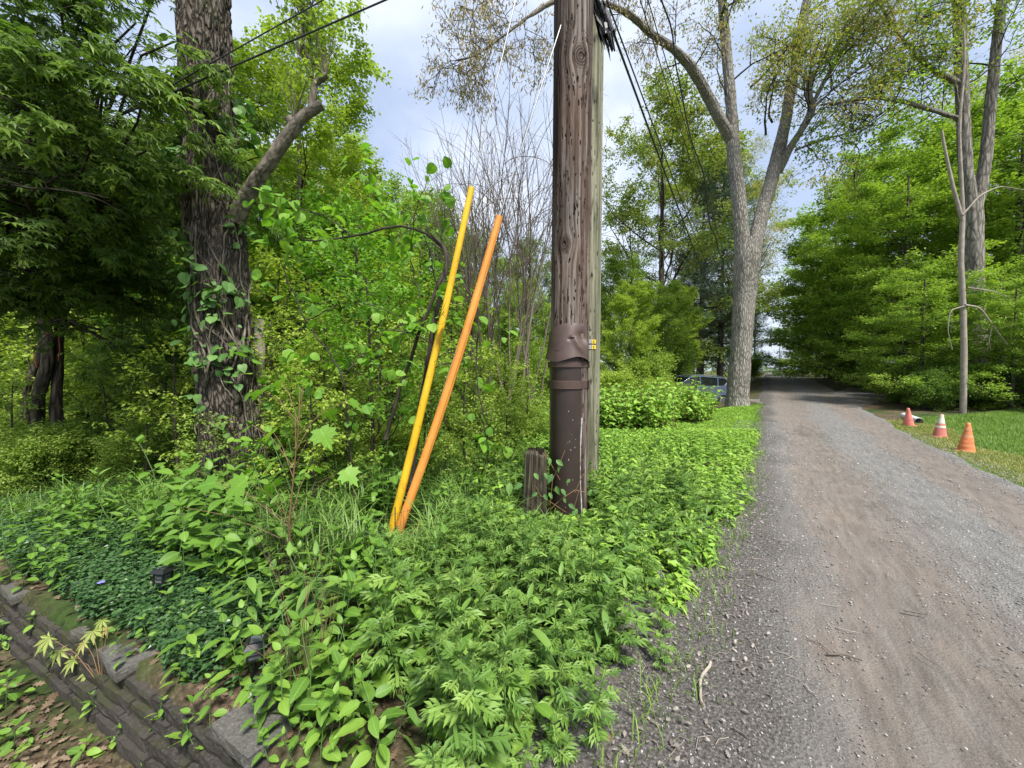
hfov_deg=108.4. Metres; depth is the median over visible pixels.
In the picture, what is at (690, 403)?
knotweed clump
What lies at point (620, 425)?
knotweed clump
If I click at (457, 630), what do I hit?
goldenrod
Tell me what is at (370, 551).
broad leaved sapling
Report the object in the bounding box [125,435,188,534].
broad leaved sapling
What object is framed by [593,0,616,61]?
cable splice
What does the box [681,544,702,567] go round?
mugwort
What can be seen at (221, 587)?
ovate leaved seedling
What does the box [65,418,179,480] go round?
woodland shrub
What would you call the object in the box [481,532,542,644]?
mugwort
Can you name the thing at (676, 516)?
mugwort
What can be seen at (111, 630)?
ovate leaved seedling
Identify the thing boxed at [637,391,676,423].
knotweed clump
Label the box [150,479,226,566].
sapling
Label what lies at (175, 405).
open sapling
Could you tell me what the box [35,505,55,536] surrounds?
broad leaved sapling
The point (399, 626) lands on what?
ovate leaved seedling
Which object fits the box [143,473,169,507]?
broad leaved sapling
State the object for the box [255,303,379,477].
open sapling
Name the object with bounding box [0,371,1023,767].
ground
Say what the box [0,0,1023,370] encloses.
sky
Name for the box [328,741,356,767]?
ovate leaved seedling
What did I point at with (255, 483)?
broad leaved sapling
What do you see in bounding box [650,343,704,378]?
woodland shrub
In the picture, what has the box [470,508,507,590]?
mugwort
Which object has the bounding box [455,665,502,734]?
goldenrod
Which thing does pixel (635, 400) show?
knotweed clump
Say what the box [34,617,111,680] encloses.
maple seedling
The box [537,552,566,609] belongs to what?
goldenrod
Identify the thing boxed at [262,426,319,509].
broad leaved sapling
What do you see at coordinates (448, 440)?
woodland shrub
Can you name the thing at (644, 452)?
mugwort
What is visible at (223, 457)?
broad leaved sapling
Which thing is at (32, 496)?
broad leaved sapling
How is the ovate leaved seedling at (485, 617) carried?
on the ground at (48, 605)
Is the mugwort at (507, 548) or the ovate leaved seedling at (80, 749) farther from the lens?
the mugwort at (507, 548)
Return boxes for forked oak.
[400,0,1010,406]
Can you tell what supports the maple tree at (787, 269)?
on the ground at (48, 605)
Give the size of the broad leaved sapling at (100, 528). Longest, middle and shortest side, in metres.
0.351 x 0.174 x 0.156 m
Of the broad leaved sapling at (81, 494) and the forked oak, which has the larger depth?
the forked oak
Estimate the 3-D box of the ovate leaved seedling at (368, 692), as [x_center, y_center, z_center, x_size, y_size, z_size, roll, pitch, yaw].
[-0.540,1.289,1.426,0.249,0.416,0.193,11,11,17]
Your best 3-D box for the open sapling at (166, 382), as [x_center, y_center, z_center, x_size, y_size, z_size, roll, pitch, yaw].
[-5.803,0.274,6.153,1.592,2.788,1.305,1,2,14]
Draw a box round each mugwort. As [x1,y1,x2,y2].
[320,645,376,724]
[350,567,405,655]
[358,604,431,701]
[362,530,434,677]
[372,564,428,658]
[381,556,429,612]
[401,535,451,609]
[402,582,460,694]
[402,636,494,767]
[404,592,479,727]
[407,622,493,742]
[409,608,434,664]
[410,528,462,607]
[420,549,458,626]
[421,741,461,767]
[422,527,475,598]
[425,542,493,656]
[425,630,472,709]
[427,509,459,574]
[429,550,474,663]
[434,637,521,767]
[439,522,468,582]
[439,564,475,609]
[444,498,467,534]
[444,565,499,656]
[448,505,477,573]
[448,535,494,605]
[449,499,474,548]
[450,499,490,579]
[454,673,504,767]
[460,496,499,564]
[460,587,495,650]
[463,500,499,564]
[465,539,515,598]
[465,619,491,667]
[465,650,511,736]
[468,477,491,519]
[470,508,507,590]
[474,446,496,485]
[474,642,533,736]
[475,624,535,730]
[476,538,518,596]
[476,633,536,767]
[477,592,543,708]
[479,508,505,552]
[480,448,504,490]
[480,545,514,623]
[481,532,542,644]
[482,496,500,555]
[485,468,502,491]
[487,447,508,478]
[491,493,522,557]
[493,526,521,568]
[493,590,544,688]
[495,563,523,600]
[497,530,542,591]
[501,468,517,492]
[502,515,528,568]
[503,452,523,479]
[505,498,523,535]
[505,736,543,767]
[506,462,522,486]
[506,615,541,689]
[507,472,520,500]
[507,513,538,585]
[510,538,543,608]
[514,472,523,507]
[515,546,559,613]
[516,510,563,601]
[516,541,568,621]
[520,511,548,562]
[522,520,571,639]
[525,521,565,582]
[527,511,549,547]
[527,588,591,705]
[527,636,588,735]
[532,709,578,767]
[536,518,553,542]
[539,513,567,550]
[539,725,580,766]
[542,554,596,645]
[543,446,548,488]
[543,518,582,582]
[544,511,562,547]
[546,558,601,661]
[547,513,574,563]
[547,536,601,620]
[550,548,588,622]
[552,597,598,672]
[552,629,595,682]
[565,650,620,753]
[567,513,587,551]
[567,531,615,624]
[568,537,619,633]
[575,517,643,616]
[575,609,619,667]
[576,523,610,602]
[576,676,611,730]
[587,462,595,508]
[587,468,600,505]
[587,469,608,505]
[587,471,616,513]
[587,476,595,511]
[587,485,606,517]
[587,490,610,528]
[588,511,624,546]
[589,454,633,539]
[590,595,620,648]
[593,571,653,666]
[594,598,637,663]
[600,503,638,562]
[601,496,629,534]
[602,607,635,654]
[607,462,632,502]
[607,473,626,504]
[609,465,644,532]
[612,512,668,602]
[615,462,633,487]
[616,488,644,521]
[620,502,644,532]
[621,550,644,577]
[627,543,663,607]
[628,476,655,509]
[630,456,656,503]
[630,492,654,540]
[632,472,669,536]
[633,472,652,510]
[634,449,652,491]
[638,500,670,545]
[639,437,675,494]
[641,451,664,489]
[642,573,682,637]
[647,618,676,671]
[650,476,675,516]
[652,495,673,546]
[652,516,676,546]
[654,511,681,551]
[657,467,689,503]
[657,504,696,571]
[662,494,685,526]
[663,461,692,507]
[666,464,694,506]
[667,461,697,507]
[671,468,698,519]
[672,560,692,578]
[675,454,702,495]
[675,476,710,521]
[678,467,701,502]
[679,465,703,491]
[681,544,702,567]
[687,515,711,552]
[688,472,707,508]
[689,503,710,542]
[691,491,710,519]
[692,540,705,564]
[693,520,713,552]
[703,524,721,547]
[704,493,729,518]
[705,472,725,510]
[714,484,732,514]
[725,476,740,503]
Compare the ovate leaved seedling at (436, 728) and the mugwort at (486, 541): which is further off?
the mugwort at (486, 541)
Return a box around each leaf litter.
[0,644,129,767]
[23,522,619,767]
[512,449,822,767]
[839,383,1022,410]
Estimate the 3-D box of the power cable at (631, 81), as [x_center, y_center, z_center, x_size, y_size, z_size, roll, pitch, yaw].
[19.901,-5.138,31.758,0.026,4.509,67.870,1,3,34]
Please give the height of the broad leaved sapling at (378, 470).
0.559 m
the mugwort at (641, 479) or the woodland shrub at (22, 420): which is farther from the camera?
the woodland shrub at (22, 420)
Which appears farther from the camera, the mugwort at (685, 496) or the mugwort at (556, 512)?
the mugwort at (685, 496)
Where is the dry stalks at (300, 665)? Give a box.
[241,549,339,703]
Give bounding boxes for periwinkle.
[0,475,429,717]
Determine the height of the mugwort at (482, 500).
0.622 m
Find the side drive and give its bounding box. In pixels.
[750,387,898,408]
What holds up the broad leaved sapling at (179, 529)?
on the ground at (48, 605)
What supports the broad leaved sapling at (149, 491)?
on the ground at (48, 605)
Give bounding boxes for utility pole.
[545,0,592,525]
[587,14,603,492]
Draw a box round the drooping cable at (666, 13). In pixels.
[660,0,734,299]
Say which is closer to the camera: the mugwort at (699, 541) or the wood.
the mugwort at (699, 541)
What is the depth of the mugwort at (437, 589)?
1.85 m
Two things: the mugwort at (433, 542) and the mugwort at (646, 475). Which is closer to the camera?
the mugwort at (433, 542)
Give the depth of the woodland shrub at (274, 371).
11.25 m
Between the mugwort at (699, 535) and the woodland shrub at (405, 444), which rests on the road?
the mugwort at (699, 535)
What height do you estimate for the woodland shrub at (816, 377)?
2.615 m
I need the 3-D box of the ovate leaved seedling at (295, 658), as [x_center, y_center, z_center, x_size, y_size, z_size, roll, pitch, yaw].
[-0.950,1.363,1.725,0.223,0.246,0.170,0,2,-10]
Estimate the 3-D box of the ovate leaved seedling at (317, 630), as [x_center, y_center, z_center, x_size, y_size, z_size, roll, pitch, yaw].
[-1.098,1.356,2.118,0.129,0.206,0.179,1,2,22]
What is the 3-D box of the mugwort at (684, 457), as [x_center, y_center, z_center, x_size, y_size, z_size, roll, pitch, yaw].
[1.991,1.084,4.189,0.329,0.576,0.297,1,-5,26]
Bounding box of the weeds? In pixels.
[0,719,32,767]
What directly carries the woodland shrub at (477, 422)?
on the ground at (48, 605)
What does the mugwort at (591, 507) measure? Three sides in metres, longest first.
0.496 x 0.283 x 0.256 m
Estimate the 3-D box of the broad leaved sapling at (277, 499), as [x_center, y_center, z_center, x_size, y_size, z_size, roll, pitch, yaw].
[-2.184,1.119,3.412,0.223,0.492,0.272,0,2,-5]
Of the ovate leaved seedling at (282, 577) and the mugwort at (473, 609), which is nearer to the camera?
the mugwort at (473, 609)
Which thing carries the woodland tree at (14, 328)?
on the ground at (48, 605)
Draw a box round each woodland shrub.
[0,342,141,434]
[0,403,18,418]
[0,410,45,437]
[0,418,96,500]
[0,430,20,458]
[0,444,45,480]
[6,414,96,440]
[16,419,122,492]
[62,414,122,469]
[63,336,195,446]
[64,414,134,436]
[65,359,189,446]
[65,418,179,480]
[85,335,196,445]
[88,430,180,488]
[111,385,195,438]
[142,357,195,445]
[165,380,195,438]
[166,444,198,479]
[169,410,197,448]
[180,426,269,459]
[265,360,295,385]
[267,413,291,467]
[269,424,291,462]
[283,423,343,470]
[310,440,365,481]
[314,394,395,455]
[316,332,432,425]
[351,423,377,452]
[364,417,420,472]
[367,421,423,469]
[375,416,432,465]
[377,379,456,430]
[416,391,469,447]
[431,431,470,462]
[434,364,493,394]
[439,407,473,441]
[449,405,489,444]
[461,373,512,410]
[466,335,522,360]
[484,339,549,420]
[488,411,536,451]
[494,365,549,411]
[494,398,548,433]
[514,407,549,446]
[600,360,641,394]
[612,343,685,388]
[634,368,675,393]
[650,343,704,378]
[671,383,700,393]
[724,351,768,382]
[751,354,768,378]
[811,364,827,378]
[848,362,877,391]
[862,362,895,397]
[868,367,895,392]
[876,360,924,401]
[884,375,909,402]
[892,370,957,411]
[899,360,968,407]
[902,364,980,410]
[903,376,959,410]
[931,360,996,405]
[956,364,1017,405]
[969,362,1023,404]
[989,373,1023,405]
[993,363,1023,404]
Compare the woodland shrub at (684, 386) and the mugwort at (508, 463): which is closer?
the mugwort at (508, 463)
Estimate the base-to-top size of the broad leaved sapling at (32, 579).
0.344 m
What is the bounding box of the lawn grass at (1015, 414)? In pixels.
[920,407,1023,457]
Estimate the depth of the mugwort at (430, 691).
1.60 m
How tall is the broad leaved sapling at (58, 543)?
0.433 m
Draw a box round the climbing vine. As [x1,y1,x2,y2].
[147,33,265,494]
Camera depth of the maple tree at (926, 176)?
20.95 m
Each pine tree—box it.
[656,153,777,377]
[668,237,729,374]
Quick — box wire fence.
[303,483,522,566]
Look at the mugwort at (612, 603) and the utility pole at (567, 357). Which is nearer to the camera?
the mugwort at (612, 603)
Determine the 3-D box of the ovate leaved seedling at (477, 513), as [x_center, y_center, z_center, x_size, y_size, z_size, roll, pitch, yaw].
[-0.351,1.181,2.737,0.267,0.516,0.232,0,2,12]
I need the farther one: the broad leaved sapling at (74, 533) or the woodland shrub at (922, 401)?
the woodland shrub at (922, 401)
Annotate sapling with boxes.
[0,311,85,421]
[0,318,36,413]
[0,363,73,444]
[0,503,27,580]
[0,515,24,553]
[0,553,28,583]
[0,619,8,639]
[1,311,94,416]
[1,503,28,529]
[4,502,57,574]
[5,287,194,432]
[11,544,46,592]
[15,487,44,522]
[22,311,131,425]
[24,494,43,521]
[32,472,68,520]
[32,523,73,594]
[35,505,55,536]
[35,547,77,591]
[37,507,75,553]
[39,495,77,543]
[42,517,82,556]
[43,370,150,444]
[49,476,86,524]
[53,488,75,524]
[57,484,97,541]
[57,504,92,541]
[61,483,85,506]
[71,488,96,528]
[74,228,186,366]
[78,503,110,561]
[79,323,198,476]
[79,513,110,535]
[87,487,117,519]
[88,467,118,503]
[89,482,119,517]
[91,372,184,481]
[102,328,196,461]
[108,484,131,523]
[109,472,130,506]
[109,475,128,505]
[111,505,137,541]
[115,460,138,496]
[117,485,139,527]
[118,468,141,494]
[121,493,155,566]
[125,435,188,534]
[131,498,156,539]
[132,495,143,524]
[138,517,164,554]
[142,481,159,502]
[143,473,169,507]
[146,500,182,555]
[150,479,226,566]
[150,510,182,553]
[151,451,208,533]
[152,485,175,520]
[153,523,179,551]
[155,465,191,520]
[156,498,206,590]
[158,377,362,590]
[158,484,207,570]
[162,405,241,497]
[165,509,187,555]
[169,456,195,511]
[172,497,201,532]
[173,306,318,487]
[176,483,203,510]
[179,457,224,515]
[180,459,230,552]
[183,506,243,587]
[189,462,252,569]
[190,244,353,466]
[199,512,218,559]
[203,473,226,511]
[207,444,247,508]
[207,485,258,537]
[210,455,228,505]
[216,143,519,505]
[222,499,247,558]
[223,482,257,523]
[224,438,261,503]
[230,420,265,492]
[232,461,262,515]
[243,369,334,493]
[245,451,284,529]
[245,521,277,557]
[246,169,389,394]
[246,359,385,505]
[246,494,289,570]
[248,231,365,417]
[252,493,277,540]
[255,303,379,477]
[256,357,300,472]
[258,481,288,517]
[259,341,351,464]
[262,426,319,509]
[264,446,304,494]
[269,184,405,392]
[270,438,310,487]
[273,319,382,426]
[275,424,319,504]
[275,490,325,569]
[276,221,424,482]
[279,469,310,534]
[286,181,447,441]
[289,472,324,539]
[296,497,318,534]
[300,445,332,499]
[301,382,379,495]
[315,490,336,524]
[317,303,435,462]
[321,452,346,501]
[329,542,350,583]
[335,381,402,466]
[335,437,368,493]
[336,435,359,494]
[338,251,445,416]
[347,515,378,564]
[351,291,433,423]
[352,496,384,535]
[358,521,389,570]
[359,462,389,515]
[359,473,385,523]
[360,418,401,493]
[364,211,479,366]
[367,215,486,503]
[367,454,390,517]
[370,451,401,503]
[370,467,389,513]
[385,327,462,431]
[388,335,464,493]
[404,280,495,414]
[406,333,505,471]
[423,399,479,489]
[430,289,497,400]
[452,396,514,475]
[455,350,515,433]
[466,363,540,467]
[478,336,532,433]
[503,366,549,437]
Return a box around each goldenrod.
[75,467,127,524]
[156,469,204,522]
[209,542,275,634]
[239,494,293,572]
[269,541,342,626]
[278,541,355,657]
[371,612,414,678]
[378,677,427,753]
[405,645,453,707]
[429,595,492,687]
[434,617,476,692]
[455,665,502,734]
[498,600,558,676]
[499,582,558,688]
[508,638,561,713]
[532,573,555,626]
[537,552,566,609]
[537,562,578,632]
[547,538,579,587]
[549,608,581,661]
[559,573,624,674]
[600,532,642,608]
[609,499,657,573]
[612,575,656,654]
[656,510,694,559]
[676,510,701,542]
[677,515,708,555]
[700,488,727,523]
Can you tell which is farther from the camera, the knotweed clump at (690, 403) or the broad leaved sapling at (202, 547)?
the knotweed clump at (690, 403)
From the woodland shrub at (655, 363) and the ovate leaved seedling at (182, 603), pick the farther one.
the woodland shrub at (655, 363)
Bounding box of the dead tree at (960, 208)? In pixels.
[941,20,1023,413]
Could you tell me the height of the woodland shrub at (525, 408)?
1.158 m
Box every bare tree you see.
[388,80,548,415]
[388,124,547,441]
[418,18,606,417]
[438,33,622,407]
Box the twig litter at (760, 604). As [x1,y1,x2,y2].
[595,455,1023,766]
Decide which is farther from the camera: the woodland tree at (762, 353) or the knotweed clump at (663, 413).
the woodland tree at (762, 353)
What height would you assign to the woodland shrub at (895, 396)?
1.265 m
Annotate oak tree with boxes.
[601,53,787,362]
[604,121,810,375]
[667,133,799,317]
[914,42,1023,358]
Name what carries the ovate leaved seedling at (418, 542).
on the ground at (48, 605)
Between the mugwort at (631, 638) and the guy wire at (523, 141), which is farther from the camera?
the guy wire at (523, 141)
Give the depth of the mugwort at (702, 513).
3.23 m
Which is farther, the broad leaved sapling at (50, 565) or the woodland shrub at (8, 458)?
the woodland shrub at (8, 458)
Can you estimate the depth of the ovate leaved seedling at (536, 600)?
1.88 m
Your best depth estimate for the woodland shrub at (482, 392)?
9.10 m
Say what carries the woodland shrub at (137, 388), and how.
on the ground at (48, 605)
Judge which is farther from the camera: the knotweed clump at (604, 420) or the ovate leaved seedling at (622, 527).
the knotweed clump at (604, 420)
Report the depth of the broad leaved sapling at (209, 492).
3.62 m
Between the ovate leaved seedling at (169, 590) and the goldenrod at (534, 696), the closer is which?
the goldenrod at (534, 696)
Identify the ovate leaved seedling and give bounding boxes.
[0,635,11,649]
[0,668,24,707]
[0,670,35,698]
[0,713,33,752]
[19,727,49,742]
[23,610,34,633]
[38,634,59,671]
[66,733,101,766]
[79,690,95,718]
[93,723,121,758]
[108,626,136,668]
[135,613,158,652]
[136,586,178,617]
[145,695,167,719]
[153,599,191,630]
[156,610,206,682]
[159,647,190,690]
[164,689,205,745]
[168,716,203,749]
[191,548,242,595]
[192,585,226,625]
[195,673,228,726]
[201,612,246,674]
[203,559,241,601]
[203,630,251,689]
[208,543,241,575]
[209,554,244,580]
[209,560,250,617]
[211,599,255,665]
[214,628,244,674]
[215,615,271,685]
[224,518,260,584]
[227,535,272,581]
[228,613,283,671]
[231,513,264,580]
[232,622,285,708]
[240,536,271,590]
[240,682,268,737]
[241,563,273,603]
[245,581,269,604]
[246,558,288,613]
[251,655,290,730]
[251,726,278,766]
[254,639,322,735]
[257,572,296,630]
[259,601,311,707]
[262,562,308,622]
[264,540,308,596]
[265,622,324,707]
[268,545,309,606]
[270,667,309,721]
[273,602,338,720]
[273,726,308,767]
[274,531,296,569]
[281,525,324,594]
[281,531,307,575]
[283,697,315,729]
[284,564,315,627]
[284,581,327,654]
[284,710,312,750]
[287,650,325,688]
[289,619,334,674]
[291,635,331,694]
[294,656,352,760]
[300,602,341,664]
[302,681,341,761]
[303,645,358,748]
[305,641,350,695]
[310,714,329,745]
[311,648,370,750]
[313,552,338,590]
[314,598,328,633]
[315,572,363,652]
[316,614,381,721]
[318,633,343,667]
[319,521,360,588]
[321,555,362,626]
[321,569,362,652]
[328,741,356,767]
[330,550,368,622]
[333,668,407,767]
[336,658,376,718]
[339,557,371,637]
[340,554,364,598]
[340,559,369,597]
[341,520,378,575]
[346,727,368,756]
[348,604,387,686]
[349,582,407,685]
[350,715,394,767]
[356,580,407,687]
[357,554,383,607]
[358,535,388,606]
[359,576,392,615]
[359,579,382,628]
[373,522,394,555]
[374,547,416,617]
[374,600,428,686]
[376,606,402,658]
[380,549,399,593]
[385,609,429,695]
[385,651,414,692]
[388,596,423,638]
[390,530,410,567]
[394,569,437,665]
[404,564,435,603]
[408,557,428,603]
[412,528,426,570]
[415,590,447,661]
[416,490,444,525]
[424,678,467,757]
[427,632,510,767]
[433,524,460,586]
[433,613,465,656]
[452,510,480,570]
[458,579,497,623]
[474,600,492,631]
[474,627,505,662]
[477,565,509,595]
[493,576,531,631]
[495,557,515,587]
[509,666,567,756]
[511,595,552,685]
[523,554,551,605]
[539,617,571,686]
[576,511,600,551]
[576,586,600,647]
[591,634,618,662]
[592,563,612,597]
[605,520,637,566]
[646,516,669,559]
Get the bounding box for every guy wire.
[437,25,560,407]
[471,0,515,185]
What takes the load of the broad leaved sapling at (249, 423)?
on the ground at (48, 605)
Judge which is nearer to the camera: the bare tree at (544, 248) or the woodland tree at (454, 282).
the bare tree at (544, 248)
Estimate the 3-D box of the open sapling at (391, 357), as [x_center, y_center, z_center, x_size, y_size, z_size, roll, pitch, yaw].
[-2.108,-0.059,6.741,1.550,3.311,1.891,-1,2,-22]
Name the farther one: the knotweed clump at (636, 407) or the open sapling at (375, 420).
the knotweed clump at (636, 407)
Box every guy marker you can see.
[388,186,474,531]
[396,215,502,535]
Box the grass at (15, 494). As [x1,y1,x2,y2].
[0,418,559,528]
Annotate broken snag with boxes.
[254,319,267,450]
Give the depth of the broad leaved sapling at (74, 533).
2.99 m
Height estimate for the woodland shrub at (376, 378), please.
2.783 m
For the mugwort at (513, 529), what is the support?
on the ground at (48, 605)
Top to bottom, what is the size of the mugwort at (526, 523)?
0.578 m
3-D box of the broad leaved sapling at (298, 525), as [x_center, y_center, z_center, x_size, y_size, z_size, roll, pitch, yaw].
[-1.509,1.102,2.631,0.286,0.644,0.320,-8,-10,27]
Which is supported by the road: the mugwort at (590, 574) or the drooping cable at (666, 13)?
the mugwort at (590, 574)
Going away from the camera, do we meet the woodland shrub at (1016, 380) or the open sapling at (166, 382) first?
the open sapling at (166, 382)
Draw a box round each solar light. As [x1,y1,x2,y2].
[149,565,176,600]
[243,633,268,682]
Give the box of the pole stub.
[521,445,547,531]
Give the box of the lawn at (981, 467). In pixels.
[890,415,1023,487]
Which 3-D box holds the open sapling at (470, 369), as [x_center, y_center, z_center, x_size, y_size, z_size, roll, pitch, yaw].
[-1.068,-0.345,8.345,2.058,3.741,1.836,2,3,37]
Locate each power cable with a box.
[606,0,731,322]
[612,32,730,334]
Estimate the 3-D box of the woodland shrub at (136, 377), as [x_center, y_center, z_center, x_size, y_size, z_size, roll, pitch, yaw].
[-7.932,0.580,8.172,2.492,2.405,2.371,0,2,3]
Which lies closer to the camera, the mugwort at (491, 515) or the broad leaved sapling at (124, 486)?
the mugwort at (491, 515)
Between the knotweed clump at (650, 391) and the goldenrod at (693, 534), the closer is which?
the goldenrod at (693, 534)
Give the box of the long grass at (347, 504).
[25,442,569,595]
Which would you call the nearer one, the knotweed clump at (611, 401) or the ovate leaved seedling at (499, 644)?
the ovate leaved seedling at (499, 644)
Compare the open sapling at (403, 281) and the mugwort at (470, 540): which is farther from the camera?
the open sapling at (403, 281)
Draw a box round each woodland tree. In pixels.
[0,12,165,418]
[0,44,188,411]
[0,262,144,371]
[64,117,175,354]
[155,138,345,356]
[157,0,428,390]
[188,144,338,379]
[260,121,429,337]
[332,202,446,355]
[369,169,479,361]
[406,222,485,352]
[434,225,524,352]
[494,275,550,359]
[497,232,551,354]
[531,296,550,356]
[600,250,654,368]
[600,263,618,366]
[600,276,674,389]
[628,278,705,380]
[655,280,714,371]
[707,286,774,377]
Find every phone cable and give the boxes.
[119,0,386,116]
[122,0,323,113]
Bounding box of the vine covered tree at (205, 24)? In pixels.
[174,0,351,499]
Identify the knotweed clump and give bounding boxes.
[599,377,669,426]
[599,387,618,427]
[599,393,650,431]
[599,394,650,430]
[600,382,647,427]
[600,385,652,405]
[601,398,646,433]
[611,381,676,423]
[619,382,681,432]
[620,386,685,430]
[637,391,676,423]
[645,378,693,395]
[647,378,690,395]
[649,396,681,424]
[650,388,698,419]
[656,385,691,419]
[657,376,719,419]
[659,395,685,418]
[659,407,676,425]
[666,382,699,417]
[674,388,719,419]
[676,395,715,422]
[679,384,723,411]
[680,393,715,420]
[681,387,713,411]
[692,399,717,420]
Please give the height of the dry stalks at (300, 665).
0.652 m
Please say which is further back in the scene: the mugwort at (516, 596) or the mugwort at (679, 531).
the mugwort at (679, 531)
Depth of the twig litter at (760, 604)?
2.32 m
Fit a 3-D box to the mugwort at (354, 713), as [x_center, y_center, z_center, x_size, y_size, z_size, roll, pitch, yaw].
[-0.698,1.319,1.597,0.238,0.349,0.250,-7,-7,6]
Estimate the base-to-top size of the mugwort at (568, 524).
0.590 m
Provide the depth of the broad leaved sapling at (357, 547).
2.60 m
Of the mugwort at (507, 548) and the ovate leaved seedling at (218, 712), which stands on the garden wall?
the ovate leaved seedling at (218, 712)
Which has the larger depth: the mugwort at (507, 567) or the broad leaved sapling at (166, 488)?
the broad leaved sapling at (166, 488)
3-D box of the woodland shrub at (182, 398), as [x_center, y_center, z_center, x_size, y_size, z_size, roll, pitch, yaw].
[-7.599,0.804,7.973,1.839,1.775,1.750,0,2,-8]
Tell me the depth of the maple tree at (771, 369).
56.90 m
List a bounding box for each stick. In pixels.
[699,660,711,702]
[734,727,749,739]
[827,653,861,660]
[903,609,927,614]
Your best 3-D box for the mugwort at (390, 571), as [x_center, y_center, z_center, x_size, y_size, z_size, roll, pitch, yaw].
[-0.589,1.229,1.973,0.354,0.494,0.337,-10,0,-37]
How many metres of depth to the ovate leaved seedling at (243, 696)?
1.70 m
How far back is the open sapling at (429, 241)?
8.36 m
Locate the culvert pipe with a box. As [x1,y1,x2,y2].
[900,413,923,423]
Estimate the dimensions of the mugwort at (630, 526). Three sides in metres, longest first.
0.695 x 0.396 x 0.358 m
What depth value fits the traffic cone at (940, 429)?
8.43 m
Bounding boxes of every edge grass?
[562,402,768,767]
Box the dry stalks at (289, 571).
[246,487,333,602]
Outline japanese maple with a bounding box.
[0,0,319,439]
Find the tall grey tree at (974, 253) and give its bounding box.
[783,0,1023,402]
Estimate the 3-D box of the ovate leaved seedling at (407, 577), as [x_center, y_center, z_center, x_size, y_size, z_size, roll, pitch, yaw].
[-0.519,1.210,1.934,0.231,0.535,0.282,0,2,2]
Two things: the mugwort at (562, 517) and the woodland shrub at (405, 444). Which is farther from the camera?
the woodland shrub at (405, 444)
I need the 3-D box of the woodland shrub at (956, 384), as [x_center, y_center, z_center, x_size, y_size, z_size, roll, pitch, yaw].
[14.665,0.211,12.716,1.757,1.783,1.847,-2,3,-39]
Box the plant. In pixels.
[67,578,89,592]
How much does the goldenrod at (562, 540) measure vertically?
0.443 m
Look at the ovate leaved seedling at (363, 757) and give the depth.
1.40 m
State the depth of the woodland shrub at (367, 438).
5.95 m
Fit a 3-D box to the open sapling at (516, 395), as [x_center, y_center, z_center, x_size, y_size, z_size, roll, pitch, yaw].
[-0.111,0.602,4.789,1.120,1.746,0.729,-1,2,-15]
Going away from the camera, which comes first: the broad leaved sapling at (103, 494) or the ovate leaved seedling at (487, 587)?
the ovate leaved seedling at (487, 587)
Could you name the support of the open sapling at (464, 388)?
on the ground at (48, 605)
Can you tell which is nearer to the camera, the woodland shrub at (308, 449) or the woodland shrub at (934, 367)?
the woodland shrub at (308, 449)
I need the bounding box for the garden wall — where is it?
[0,582,303,767]
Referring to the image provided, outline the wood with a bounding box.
[156,277,959,377]
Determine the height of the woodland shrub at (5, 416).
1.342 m
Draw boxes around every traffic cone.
[902,408,917,425]
[928,414,948,437]
[957,423,975,451]
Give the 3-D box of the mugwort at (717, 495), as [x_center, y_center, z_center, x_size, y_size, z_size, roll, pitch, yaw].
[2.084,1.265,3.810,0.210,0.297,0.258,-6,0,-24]
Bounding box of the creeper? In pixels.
[506,450,594,519]
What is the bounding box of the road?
[469,372,1023,767]
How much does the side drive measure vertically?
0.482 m
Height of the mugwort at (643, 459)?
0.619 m
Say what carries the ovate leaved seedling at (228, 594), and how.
on the ground at (48, 605)
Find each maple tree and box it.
[752,175,948,380]
[753,246,865,376]
[761,286,826,374]
[763,213,896,378]
[776,134,1022,395]
[777,55,1023,380]
[786,147,987,374]
[799,90,1016,375]
[835,260,1023,409]
[878,92,1023,362]
[914,254,1023,369]
[917,276,1023,409]
[987,132,1023,363]
[1012,296,1023,390]
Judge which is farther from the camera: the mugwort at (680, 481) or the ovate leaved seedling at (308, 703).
the mugwort at (680, 481)
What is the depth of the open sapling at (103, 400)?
5.40 m
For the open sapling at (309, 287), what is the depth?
6.07 m
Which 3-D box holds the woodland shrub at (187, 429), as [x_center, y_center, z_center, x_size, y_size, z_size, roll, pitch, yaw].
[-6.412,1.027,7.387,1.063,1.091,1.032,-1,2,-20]
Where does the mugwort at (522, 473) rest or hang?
on the ground at (48, 605)
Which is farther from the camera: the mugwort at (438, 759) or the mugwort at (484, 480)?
the mugwort at (484, 480)
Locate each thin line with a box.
[640,0,732,290]
[647,0,732,278]
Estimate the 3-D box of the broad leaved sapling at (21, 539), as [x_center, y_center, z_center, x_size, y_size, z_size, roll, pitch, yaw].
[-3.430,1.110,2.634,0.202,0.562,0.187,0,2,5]
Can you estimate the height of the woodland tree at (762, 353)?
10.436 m
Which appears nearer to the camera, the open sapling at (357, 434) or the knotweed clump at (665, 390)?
the open sapling at (357, 434)
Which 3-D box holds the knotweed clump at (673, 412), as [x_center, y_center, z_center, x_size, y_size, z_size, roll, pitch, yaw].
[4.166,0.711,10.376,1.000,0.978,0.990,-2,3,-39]
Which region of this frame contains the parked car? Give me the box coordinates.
[670,374,726,404]

